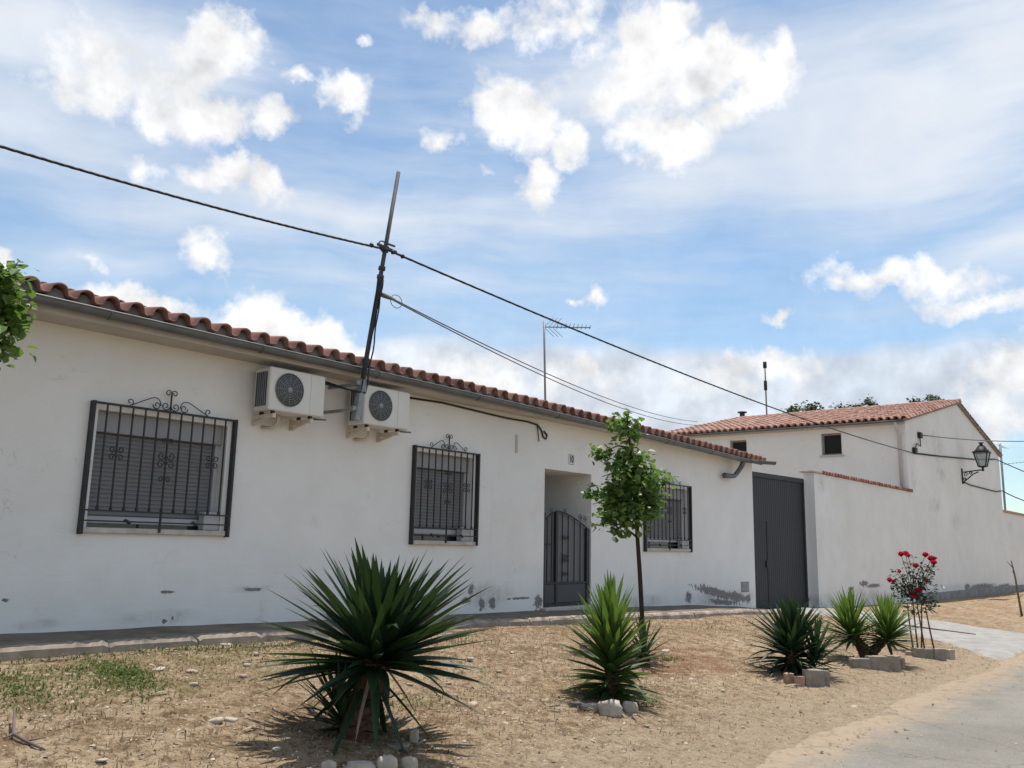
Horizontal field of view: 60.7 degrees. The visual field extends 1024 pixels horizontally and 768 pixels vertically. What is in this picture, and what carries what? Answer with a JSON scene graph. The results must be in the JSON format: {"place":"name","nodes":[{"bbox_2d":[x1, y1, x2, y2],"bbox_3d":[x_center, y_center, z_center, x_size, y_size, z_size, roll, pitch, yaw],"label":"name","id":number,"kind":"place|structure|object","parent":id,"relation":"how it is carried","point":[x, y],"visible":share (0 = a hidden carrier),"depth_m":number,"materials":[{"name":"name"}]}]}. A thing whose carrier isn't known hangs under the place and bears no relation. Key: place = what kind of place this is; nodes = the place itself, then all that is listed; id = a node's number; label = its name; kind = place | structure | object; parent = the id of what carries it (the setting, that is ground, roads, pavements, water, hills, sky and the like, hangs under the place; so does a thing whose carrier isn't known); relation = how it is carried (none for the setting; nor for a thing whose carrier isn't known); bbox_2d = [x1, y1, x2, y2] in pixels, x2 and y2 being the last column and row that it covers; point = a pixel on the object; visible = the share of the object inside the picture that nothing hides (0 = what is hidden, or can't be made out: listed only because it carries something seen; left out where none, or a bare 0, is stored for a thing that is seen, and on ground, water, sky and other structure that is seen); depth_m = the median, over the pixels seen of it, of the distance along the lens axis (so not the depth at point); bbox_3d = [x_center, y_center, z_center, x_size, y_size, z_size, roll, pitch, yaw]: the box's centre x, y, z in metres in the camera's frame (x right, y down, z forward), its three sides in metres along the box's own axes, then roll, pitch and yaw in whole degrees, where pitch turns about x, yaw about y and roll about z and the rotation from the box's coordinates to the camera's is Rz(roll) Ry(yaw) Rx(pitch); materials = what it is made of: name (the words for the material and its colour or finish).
{"place":"outdoors","nodes":[
{"label":"outdoors","id":0,"kind":"place"},
{"bbox_2d":[0,605,768,645],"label":"pavement","id":1,"kind":"structure","parent":0,"point":[80,636],"depth_m":9.02,"materials":[{"name":"grey concrete"}]},
{"bbox_2d":[0,591,1023,767],"bbox_3d":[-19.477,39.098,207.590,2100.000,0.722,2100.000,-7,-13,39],"label":"ground","id":2,"kind":"structure","parent":0,"point":[1002,610],"depth_m":7.29,"materials":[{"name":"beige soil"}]},
{"bbox_2d":[0,259,38,369],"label":"street tree","id":3,"kind":"object","parent":2,"relation":"on","point":[16,320],"visible":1,"depth_m":6.38,"materials":[{"name":"green plant"}]},
{"bbox_2d":[2,707,46,750],"bbox_3d":[-2.984,2.103,5.325,0.528,0.179,0.181,-5,-12,32],"label":"fallen twig","id":4,"kind":"object","parent":2,"relation":"on","point":[19,737],"visible":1,"depth_m":5.29,"materials":[{"name":"grey wood"}]},
{"bbox_2d":[96,758,107,761],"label":"loose stone","id":5,"kind":"object","parent":2,"relation":"on","point":[102,760],"visible":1,"depth_m":5.15,"materials":[{"name":"beige stone"}]},
{"bbox_2d":[152,667,164,670],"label":"loose stone","id":6,"kind":"object","parent":2,"relation":"on","point":[154,669],"visible":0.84,"depth_m":7.15,"materials":[{"name":"beige stone"}]},
{"bbox_2d":[189,682,197,685],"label":"loose stone","id":7,"kind":"object","parent":2,"relation":"on","point":[193,683],"visible":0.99,"depth_m":6.83,"materials":[{"name":"white stone"}]},
{"bbox_2d":[208,717,223,723],"bbox_3d":[-2.072,2.352,6.101,0.124,0.043,0.073,-10,-7,6],"label":"loose stone","id":8,"kind":"object","parent":2,"relation":"on","point":[217,720],"visible":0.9,"depth_m":6.08,"materials":[{"name":"beige stone"}]},
{"bbox_2d":[224,717,237,721],"bbox_3d":[-1.982,2.370,6.158,0.096,0.040,0.077,6,-5,5],"label":"loose stone","id":9,"kind":"object","parent":2,"relation":"on","point":[229,719],"visible":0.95,"depth_m":6.14,"materials":[{"name":"beige stone"}]},
{"bbox_2d":[272,746,281,751],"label":"loose stone","id":10,"kind":"object","parent":2,"relation":"on","point":[276,748],"visible":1,"depth_m":5.72,"materials":[{"name":"grey stone"}]},
{"bbox_2d":[321,760,336,767],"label":"edging stone","id":11,"kind":"object","parent":2,"relation":"on","point":[329,764],"visible":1,"depth_m":5.48,"materials":[{"name":"grey stone"}]},
{"bbox_2d":[346,760,375,767],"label":"edging stone","id":12,"kind":"object","parent":2,"relation":"on","point":[360,764],"visible":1,"depth_m":5.52,"materials":[{"name":"grey stone"}]},
{"bbox_2d":[250,538,500,755],"bbox_3d":[-0.970,1.927,6.357,1.782,1.610,1.812,-7,-13,39],"label":"yucca","id":13,"kind":"object","parent":2,"relation":"on","point":[383,629],"visible":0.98,"depth_m":6.14,"materials":[{"name":"green plant"}]},
{"bbox_2d":[0,619,752,755],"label":"weeds","id":14,"kind":"object","parent":2,"relation":"on","point":[118,671],"visible":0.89,"depth_m":6.79,"materials":[{"name":"green plant"}]},
{"bbox_2d":[376,754,397,767],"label":"edging stone","id":15,"kind":"object","parent":2,"relation":"on","point":[388,761],"visible":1,"depth_m":5.58,"materials":[{"name":"grey stone"}]},
{"bbox_2d":[0,270,775,633],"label":"white house","id":16,"kind":"structure","parent":2,"relation":"on","point":[150,476],"depth_m":10.01,"materials":[{"name":"paint"}]},
{"bbox_2d":[83,411,224,535],"bbox_3d":[-3.717,0.961,9.125,0.325,1.205,1.540,-7,-13,39],"label":"window","id":17,"kind":"structure","parent":16,"relation":"in","point":[113,418],"depth_m":9.11,"materials":[{"name":"white metal"}]},
{"bbox_2d":[251,366,325,430],"bbox_3d":[-2.583,0.206,10.100,0.427,0.670,0.802,-7,-13,39],"label":"air conditioner","id":18,"kind":"object","parent":16,"relation":"attached to","point":[297,395],"visible":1,"depth_m":9.92,"materials":[{"name":"metal"}]},
{"bbox_2d":[324,171,399,420],"bbox_3d":[-2.006,-1.172,10.834,1.066,3.309,0.483,1,-10,1],"label":"cable mast","id":19,"kind":"object","parent":16,"relation":"attached to","point":[361,383],"visible":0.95,"depth_m":10.67,"materials":[{"name":"grey metal"}]},
{"bbox_2d":[0,145,387,250],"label":"power cable","id":20,"kind":"object","parent":19,"relation":"attached to","point":[371,245],"visible":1,"depth_m":8.83,"materials":[{"name":"black rubber"}]},
{"bbox_2d":[381,292,703,425],"bbox_3d":[2.975,0.215,22.782,0.280,2.031,25.689,-3,-11,20],"label":"telephone cable","id":21,"kind":"object","parent":19,"relation":"attached to","point":[386,296],"visible":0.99,"depth_m":14.20,"materials":[{"name":"black rubber"}]},
{"bbox_2d":[388,249,1023,471],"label":"power cable","id":22,"kind":"object","parent":19,"relation":"attached to","point":[402,256],"visible":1,"depth_m":15.32,"materials":[{"name":"black rubber"}]},
{"bbox_2d":[346,385,410,441],"bbox_3d":[-1.708,0.409,11.134,0.427,0.670,0.802,-7,-13,39],"label":"air conditioner","id":23,"kind":"object","parent":16,"relation":"attached to","point":[385,410],"visible":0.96,"depth_m":10.98,"materials":[{"name":"metal"}]},
{"bbox_2d":[413,452,475,545],"bbox_3d":[-1.027,1.626,12.295,0.325,1.255,1.240,-7,-13,39],"label":"window","id":24,"kind":"structure","parent":16,"relation":"in","point":[418,539],"depth_m":12.33,"materials":[{"name":"white metal"}]},
{"bbox_2d":[410,397,547,441],"bbox_3d":[-0.423,0.551,12.985,0.028,0.336,3.131,-7,-13,39],"label":"wall cable","id":25,"kind":"object","parent":16,"relation":"attached to","point":[445,403],"depth_m":13.02,"materials":[{"name":"black rubber"}]},
{"bbox_2d":[543,317,590,399],"bbox_3d":[1.053,-0.227,16.960,0.940,2.169,0.116,1,-10,0],"label":"tv antenna","id":26,"kind":"object","parent":16,"relation":"attached to","point":[553,327],"visible":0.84,"depth_m":17.05,"materials":[{"name":"grey metal"}]},
{"bbox_2d":[647,486,690,551],"bbox_3d":[2.903,2.616,16.921,0.325,1.225,1.680,-7,-13,39],"label":"window","id":27,"kind":"structure","parent":16,"relation":"in","point":[664,546],"depth_m":17.12,"materials":[{"name":"white metal"}]},
{"bbox_2d":[386,743,409,749],"bbox_3d":[-0.801,2.541,6.135,0.164,0.036,0.103,1,-10,0],"label":"edging stone","id":28,"kind":"object","parent":2,"relation":"on","point":[396,746],"visible":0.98,"depth_m":6.10,"materials":[{"name":"grey stone"}]},
{"bbox_2d":[0,609,801,660],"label":"kerb","id":29,"kind":"structure","parent":2,"relation":"on","point":[38,650],"depth_m":8.45,"materials":[{"name":"concrete"}]},
{"bbox_2d":[400,756,417,767],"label":"edging stone","id":30,"kind":"object","parent":2,"relation":"on","point":[409,762],"visible":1,"depth_m":5.66,"materials":[{"name":"grey stone"}]},
{"bbox_2d":[409,729,418,742],"bbox_3d":[-0.708,2.546,6.303,0.073,0.112,0.046,1,-10,0],"label":"edging stone","id":31,"kind":"object","parent":2,"relation":"on","point":[414,735],"visible":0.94,"depth_m":6.29,"materials":[{"name":"grey stone"}]},
{"bbox_2d":[59,650,889,767],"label":"leaf litter","id":32,"kind":"object","parent":2,"relation":"on","point":[307,750],"visible":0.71,"depth_m":6.90,"materials":[{"name":"brown plant"}]},
{"bbox_2d":[569,701,581,707],"bbox_3d":[0.568,2.878,7.839,0.116,0.065,0.071,1,-10,0],"label":"edging stone","id":33,"kind":"object","parent":2,"relation":"on","point":[575,704],"visible":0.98,"depth_m":7.81,"materials":[{"name":"grey stone"}]},
{"bbox_2d":[580,703,597,710],"bbox_3d":[0.698,2.889,7.819,0.182,0.071,0.102,1,-10,0],"label":"edging stone","id":34,"kind":"object","parent":2,"relation":"on","point":[593,706],"visible":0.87,"depth_m":7.78,"materials":[{"name":"grey stone"}]},
{"bbox_2d":[597,699,622,716],"bbox_3d":[0.865,2.867,7.716,0.220,0.168,0.139,1,-10,0],"label":"edging stone","id":35,"kind":"object","parent":2,"relation":"on","point":[612,707],"visible":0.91,"depth_m":7.67,"materials":[{"name":"white stone"}]},
{"bbox_2d":[558,570,666,706],"bbox_3d":[0.957,2.448,8.317,1.072,1.377,1.101,-7,-13,39],"label":"yucca","id":36,"kind":"object","parent":2,"relation":"on","point":[612,652],"visible":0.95,"depth_m":8.23,"materials":[{"name":"green plant"}]},
{"bbox_2d":[578,408,678,630],"bbox_3d":[1.553,1.837,11.352,1.194,3.050,1.298,-7,-13,39],"label":"young tree","id":37,"kind":"object","parent":2,"relation":"on","point":[636,482],"visible":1,"depth_m":11.34,"materials":[{"name":"green plant"}]},
{"bbox_2d":[622,701,638,712],"bbox_3d":[1.067,2.930,7.907,0.146,0.124,0.082,1,-10,0],"label":"edging stone","id":38,"kind":"object","parent":2,"relation":"on","point":[629,706],"visible":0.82,"depth_m":7.87,"materials":[{"name":"grey stone"}]},
{"bbox_2d":[623,612,673,666],"bbox_3d":[1.534,2.995,10.113,0.730,0.723,0.660,1,-10,1],"label":"yucca","id":39,"kind":"object","parent":2,"relation":"on","point":[643,634],"visible":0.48,"depth_m":10.06,"materials":[{"name":"green plant"}]},
{"bbox_2d":[752,471,808,608],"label":"driveway gate","id":40,"kind":"structure","parent":2,"relation":"on","point":[780,550],"depth_m":21.39,"materials":[{"name":"grey metal"}]},
{"bbox_2d":[753,519,769,608],"bbox_3d":[5.823,4.204,20.429,0.034,2.060,0.825,-7,-13,39],"label":"wicket door","id":41,"kind":"structure","parent":40,"relation":"in","point":[753,519],"depth_m":20.68,"materials":[{"name":"grey paint"}]},
{"bbox_2d":[783,672,793,683],"bbox_3d":[3.179,3.392,10.037,0.120,0.157,0.074,4,-11,-17],"label":"paving block","id":42,"kind":"object","parent":2,"relation":"on","point":[788,678],"depth_m":10.01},
{"bbox_2d":[781,403,809,412],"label":"poplar tree","id":43,"kind":"object","parent":2,"relation":"on","point":[791,408],"visible":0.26,"depth_m":55.69,"materials":[{"name":"green plant"}]},
{"bbox_2d":[739,593,853,675],"bbox_3d":[3.413,3.165,10.695,1.373,1.232,1.388,-7,-13,39],"label":"yucca","id":44,"kind":"object","parent":2,"relation":"on","point":[791,629],"visible":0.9,"depth_m":10.58,"materials":[{"name":"green plant"}]},
{"bbox_2d":[793,676,804,685],"bbox_3d":[3.275,3.399,9.975,0.122,0.132,0.072,1,-10,0],"label":"paving block","id":45,"kind":"object","parent":2,"relation":"on","point":[800,680],"depth_m":9.95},
{"bbox_2d":[800,400,824,410],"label":"poplar tree","id":46,"kind":"object","parent":2,"relation":"on","point":[812,407],"visible":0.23,"depth_m":61.13,"materials":[{"name":"green plant"}]},
{"bbox_2d":[802,669,825,686],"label":"edging stone","id":47,"kind":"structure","parent":2,"relation":"on","point":[814,677],"depth_m":9.98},
{"bbox_2d":[823,670,829,686],"bbox_3d":[3.614,3.414,10.062,0.086,0.232,0.050,1,-10,0],"label":"paving block","id":48,"kind":"object","parent":2,"relation":"on","point":[827,678],"depth_m":10.04,"materials":[{"name":"grey concrete"}]},
{"bbox_2d":[665,398,1010,601],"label":"gabled house","id":49,"kind":"structure","parent":2,"relation":"on","point":[957,529],"depth_m":32.50,"materials":[{"name":"paint"}]},
{"bbox_2d":[731,440,746,451],"bbox_3d":[8.726,2.537,33.429,0.680,0.740,0.070,-7,-13,39],"label":"window","id":50,"kind":"structure","parent":49,"relation":"in","point":[740,445],"depth_m":33.46,"materials":[{"name":"black glass"}]},
{"bbox_2d":[763,361,766,414],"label":"roof antenna","id":51,"kind":"object","parent":49,"relation":"attached to","point":[765,367],"visible":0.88,"depth_m":40.62,"materials":[{"name":"grey metal"}]},
{"bbox_2d":[819,433,843,456],"bbox_3d":[11.397,2.179,31.117,0.860,0.840,0.250,-7,-13,39],"label":"window","id":52,"kind":"structure","parent":49,"relation":"in","point":[832,443],"depth_m":31.19,"materials":[{"name":"black glass"}]},
{"bbox_2d":[912,432,922,452],"bbox_3d":[14.059,2.017,30.310,0.116,0.768,1.021,-7,-13,39],"label":"junction box","id":53,"kind":"object","parent":49,"relation":"attached to","point":[919,436],"visible":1,"depth_m":30.51,"materials":[{"name":"black plastic"}]},
{"bbox_2d":[922,435,1023,441],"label":"service wire","id":54,"kind":"object","parent":53,"relation":"attached to","point":[971,439],"visible":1,"depth_m":33.54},
{"bbox_2d":[961,442,990,483],"bbox_3d":[18.357,3.123,34.610,1.080,1.630,0.600,-7,-13,39],"label":"wall lantern","id":55,"kind":"object","parent":49,"relation":"attached to","point":[981,448],"depth_m":34.49,"materials":[{"name":"black metal"}]},
{"bbox_2d":[964,482,1023,500],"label":"lantern cable","id":56,"kind":"object","parent":49,"relation":"attached to","point":[992,490],"visible":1,"depth_m":38.63,"materials":[{"name":"black rubber"}]},
{"bbox_2d":[828,401,849,408],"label":"poplar tree","id":57,"kind":"object","parent":2,"relation":"on","point":[838,406],"visible":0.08,"depth_m":64.10,"materials":[{"name":"green plant"}]},
{"bbox_2d":[845,402,863,407],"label":"poplar tree","id":58,"kind":"object","parent":2,"relation":"on","point":[858,405],"visible":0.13,"depth_m":65.65,"materials":[{"name":"green plant"}]},
{"bbox_2d":[799,470,915,607],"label":"garden wall","id":59,"kind":"structure","parent":2,"relation":"on","point":[858,534],"depth_m":24.69,"materials":[{"name":"paint"}]},
{"bbox_2d":[848,657,870,668],"bbox_3d":[4.636,3.730,11.658,0.259,0.150,0.150,1,-10,0],"label":"paving block","id":60,"kind":"object","parent":2,"relation":"on","point":[863,663],"depth_m":11.59,"materials":[{"name":"grey concrete"}]},
{"bbox_2d":[814,585,922,657],"bbox_3d":[5.004,3.398,12.308,1.551,1.126,1.062,1,-10,-1],"label":"yucca","id":61,"kind":"object","parent":2,"relation":"on","point":[886,627],"visible":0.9,"depth_m":12.22,"materials":[{"name":"green plant"}]},
{"bbox_2d":[859,394,878,406],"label":"poplar tree","id":62,"kind":"object","parent":2,"relation":"on","point":[868,401],"visible":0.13,"depth_m":70.95,"materials":[{"name":"green plant"}]},
{"bbox_2d":[864,655,889,671],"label":"edging stone","id":63,"kind":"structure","parent":2,"relation":"on","point":[880,662],"depth_m":11.62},
{"bbox_2d":[885,655,900,671],"bbox_3d":[5.103,3.756,11.703,0.179,0.245,0.107,1,-10,0],"label":"paving block","id":64,"kind":"object","parent":2,"relation":"on","point":[895,664],"depth_m":11.66,"materials":[{"name":"grey concrete"}]},
{"bbox_2d":[900,657,904,669],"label":"paving block","id":65,"kind":"object","parent":2,"relation":"on","point":[902,659],"depth_m":11.83,"materials":[{"name":"grey concrete"}]},
{"bbox_2d":[905,651,911,655],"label":"edging stone","id":66,"kind":"object","parent":2,"relation":"on","point":[908,653],"visible":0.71,"depth_m":13.10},
{"bbox_2d":[906,395,923,402],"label":"poplar tree","id":67,"kind":"object","parent":2,"relation":"on","point":[913,400],"visible":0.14,"depth_m":78.01,"materials":[{"name":"green plant"}]},
{"bbox_2d":[886,551,944,647],"bbox_3d":[6.494,3.487,14.082,0.916,1.584,0.644,0,-10,4],"label":"rose bush","id":68,"kind":"object","parent":2,"relation":"on","point":[916,593],"visible":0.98,"depth_m":14.09,"materials":[{"name":"green plant"}]},
{"bbox_2d":[912,648,924,657],"bbox_3d":[6.048,4.021,13.016,0.160,0.186,0.093,1,-10,0],"label":"paving block","id":69,"kind":"object","parent":2,"relation":"on","point":[920,652],"depth_m":12.98,"materials":[{"name":"grey concrete"}]},
{"bbox_2d":[925,648,933,658],"bbox_3d":[6.215,4.042,13.046,0.160,0.186,0.096,1,-10,0],"label":"paving block","id":70,"kind":"object","parent":2,"relation":"on","point":[929,653],"depth_m":13.01,"materials":[{"name":"grey concrete"}]},
{"bbox_2d":[923,394,944,400],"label":"poplar tree","id":71,"kind":"object","parent":2,"relation":"on","point":[930,396],"visible":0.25,"depth_m":77.14,"materials":[{"name":"green plant"}]},
{"bbox_2d":[902,624,975,634],"bbox_3d":[8.174,4.766,16.919,1.411,0.197,0.160,-3,-11,20],"label":"plank","id":72,"kind":"object","parent":2,"relation":"on","point":[939,629],"visible":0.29,"depth_m":16.84,"materials":[{"name":"wood"}]},
{"bbox_2d":[932,648,946,660],"bbox_3d":[6.363,4.043,13.023,0.175,0.213,0.106,1,-10,0],"label":"paving block","id":73,"kind":"object","parent":2,"relation":"on","point":[940,654],"depth_m":12.98,"materials":[{"name":"grey concrete"}]},
{"bbox_2d":[946,649,954,659],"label":"paving block","id":74,"kind":"object","parent":2,"relation":"on","point":[950,654],"depth_m":13.22,"materials":[{"name":"concrete"}]},
{"bbox_2d":[997,443,1023,509],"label":"corner mast","id":75,"kind":"object","parent":2,"relation":"on","point":[1002,476],"visible":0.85,"depth_m":43.40,"materials":[{"name":"grey metal"}]},
{"bbox_2d":[1003,510,1023,591],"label":"boundary wall","id":76,"kind":"structure","parent":2,"relation":"on","point":[1014,530],"depth_m":41.54,"materials":[{"name":"paint"}]},
{"bbox_2d":[1008,560,1022,615],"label":"bare sapling","id":77,"kind":"object","parent":2,"relation":"on","point":[1019,602],"visible":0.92,"depth_m":23.06,"materials":[{"name":"brown plant"}]},
{"bbox_2d":[0,0,1023,513],"label":"sky","id":78,"kind":"structure","parent":0,"point":[829,194],"materials":[{"name":"blue"}]},
{"bbox_2d":[756,653,1023,767],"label":"road","id":79,"kind":"structure","parent":0,"point":[952,730],"depth_m":7.81,"materials":[{"name":"concrete"}]},
{"bbox_2d":[770,607,1023,659],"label":"driveway","id":80,"kind":"structure","parent":0,"point":[996,644],"depth_m":16.10,"materials":[{"name":"concrete"}]}
]}

